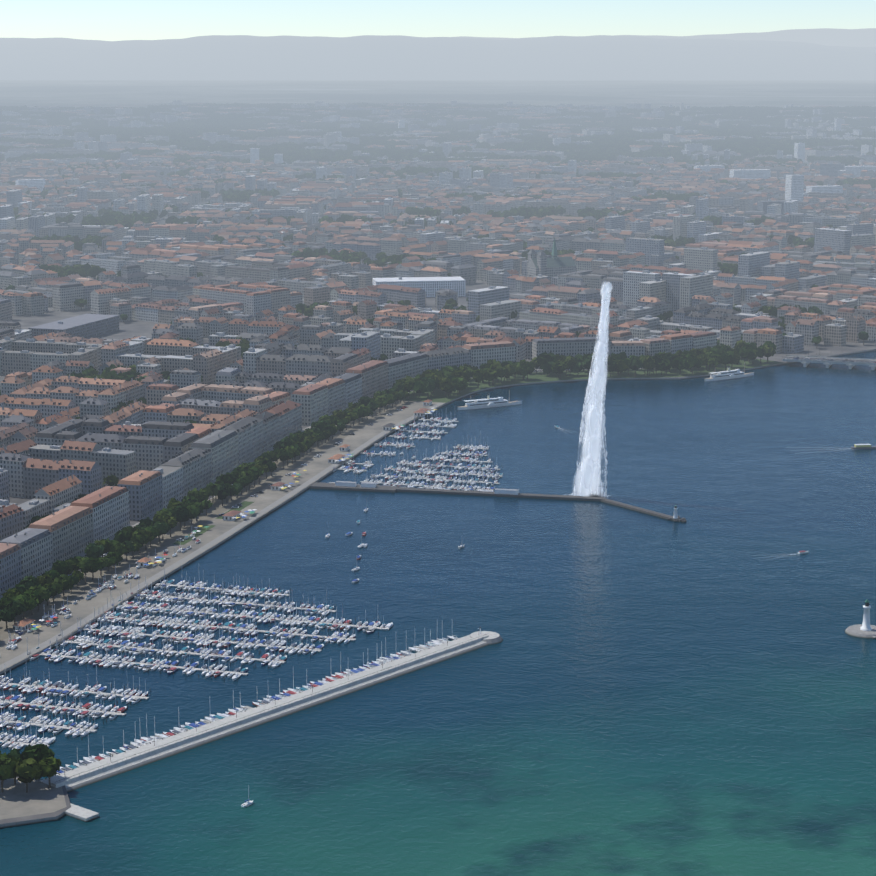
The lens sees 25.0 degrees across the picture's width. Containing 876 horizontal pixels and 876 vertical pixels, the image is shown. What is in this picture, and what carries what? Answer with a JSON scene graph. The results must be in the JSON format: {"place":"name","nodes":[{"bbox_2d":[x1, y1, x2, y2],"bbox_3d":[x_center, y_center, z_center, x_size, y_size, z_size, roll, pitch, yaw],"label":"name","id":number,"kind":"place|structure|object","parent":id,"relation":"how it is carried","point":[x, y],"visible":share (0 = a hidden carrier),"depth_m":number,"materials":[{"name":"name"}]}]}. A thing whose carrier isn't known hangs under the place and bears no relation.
{"place":"outdoors","nodes":[
{"label":"outdoors","id":0,"kind":"place"},
{"bbox_2d":[0,778,66,819],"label":"paved quay","id":1,"kind":"structure","parent":0,"point":[16,800],"depth_m":784.42,"materials":[{"name":"beige concrete"}]},
{"bbox_2d":[60,356,740,575],"bbox_3d":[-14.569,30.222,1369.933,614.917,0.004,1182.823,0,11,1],"label":"quay road","id":2,"kind":"structure","parent":0,"point":[210,497],"depth_m":1813.02,"materials":[{"name":"grey asphalt"}]},
{"bbox_2d":[68,357,875,584],"bbox_3d":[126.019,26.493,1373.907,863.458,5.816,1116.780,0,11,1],"label":"cars","id":3,"kind":"object","parent":2,"relation":"on","point":[305,464],"visible":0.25,"depth_m":1422.26,"materials":[{"name":"paint"}]},
{"bbox_2d":[0,351,875,875],"bbox_3d":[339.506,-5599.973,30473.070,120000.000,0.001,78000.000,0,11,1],"label":"lake water","id":4,"kind":"structure","parent":0,"point":[634,693],"depth_m":949.62,"materials":[{"name":"blue liquid"}]},
{"bbox_2d":[0,416,502,746],"bbox_3d":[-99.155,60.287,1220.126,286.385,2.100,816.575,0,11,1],"label":"floating docks","id":5,"kind":"object","parent":4,"relation":"in","point":[178,667],"visible":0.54,"depth_m":1014.15,"materials":[{"name":"grey"}]},
{"bbox_2d":[39,626,502,821],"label":"breakwater pier","id":6,"kind":"structure","parent":4,"relation":"in","point":[186,743],"depth_m":880.71,"materials":[{"name":"concrete"}]},
{"bbox_2d":[45,628,485,781],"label":"breakwater posts","id":7,"kind":"object","parent":6,"relation":"on","point":[266,709],"visible":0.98,"depth_m":885.38,"materials":[{"name":"white metal"}]},
{"bbox_2d":[0,412,875,807],"bbox_3d":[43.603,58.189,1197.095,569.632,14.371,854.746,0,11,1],"label":"boats","id":8,"kind":"object","parent":4,"relation":"on","point":[152,622],"visible":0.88,"depth_m":1002.98,"materials":[{"name":"white plastic"}]},
{"bbox_2d":[310,481,686,521],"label":"jetty","id":9,"kind":"object","parent":4,"relation":"in","point":[368,486],"visible":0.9,"depth_m":1332.61,"materials":[{"name":"stone"}]},
{"bbox_2d":[458,363,753,409],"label":"passenger ships","id":10,"kind":"object","parent":4,"relation":"in","point":[488,402],"visible":0.94,"depth_m":1675.04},
{"bbox_2d":[783,348,875,370],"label":"bridge","id":11,"kind":"structure","parent":4,"relation":"in","point":[828,363],"depth_m":1883.29,"materials":[{"name":"concrete"}]},
{"bbox_2d":[845,600,875,638],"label":"lighthouse","id":12,"kind":"object","parent":4,"relation":"in","point":[865,629],"visible":0.98,"depth_m":1014.07,"materials":[{"name":"stone"}]},
{"bbox_2d":[0,35,875,79],"bbox_3d":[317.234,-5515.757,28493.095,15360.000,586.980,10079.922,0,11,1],"label":"hills","id":13,"kind":"structure","parent":0,"point":[362,57],"depth_m":25125.08,"materials":[{"name":"grey"}]},
{"bbox_2d":[0,80,875,827],"bbox_3d":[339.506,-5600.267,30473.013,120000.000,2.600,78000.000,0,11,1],"label":"city ground","id":14,"kind":"structure","parent":0,"point":[496,92],"depth_m":14652.38,"materials":[{"name":"stone"}]},
{"bbox_2d":[0,358,783,674],"bbox_3d":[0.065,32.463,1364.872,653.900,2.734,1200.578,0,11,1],"label":"quay promenade","id":15,"kind":"structure","parent":14,"relation":"on","point":[219,529],"depth_m":1271.11,"materials":[{"name":"concrete"}]},
{"bbox_2d":[12,399,431,630],"bbox_3d":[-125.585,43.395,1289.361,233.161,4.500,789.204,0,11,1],"label":"promenade pavilions","id":16,"kind":"object","parent":15,"relation":"on","point":[24,624],"visible":0.88,"depth_m":1341.21,"materials":[{"name":"tile"}]},
{"bbox_2d":[31,408,436,629],"bbox_3d":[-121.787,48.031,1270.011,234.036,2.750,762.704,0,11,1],"label":"promenade parasols","id":17,"kind":"object","parent":15,"relation":"on","point":[198,531],"visible":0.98,"depth_m":1264.78,"materials":[{"name":"fabric"}]},
{"bbox_2d":[0,100,875,595],"bbox_3d":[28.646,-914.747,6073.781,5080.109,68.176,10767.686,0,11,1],"label":"city buildings","id":18,"kind":"structure","parent":14,"relation":"on","point":[158,452],"depth_m":2399.82,"materials":[{"name":"tile"}]},
{"bbox_2d":[0,0,875,40],"label":"sky","id":19,"kind":"structure","parent":0,"point":[104,20],"materials":[{"name":"white"}]},
{"bbox_2d":[571,283,612,496],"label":"water jet","id":20,"kind":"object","parent":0,"point":[590,469],"depth_m":1316.79},
{"bbox_2d":[455,28,875,46],"bbox_3d":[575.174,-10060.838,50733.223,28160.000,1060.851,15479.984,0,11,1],"label":"mountains","id":21,"kind":"structure","parent":0,"point":[865,37],"depth_m":47831.85,"materials":[{"name":"grey"}]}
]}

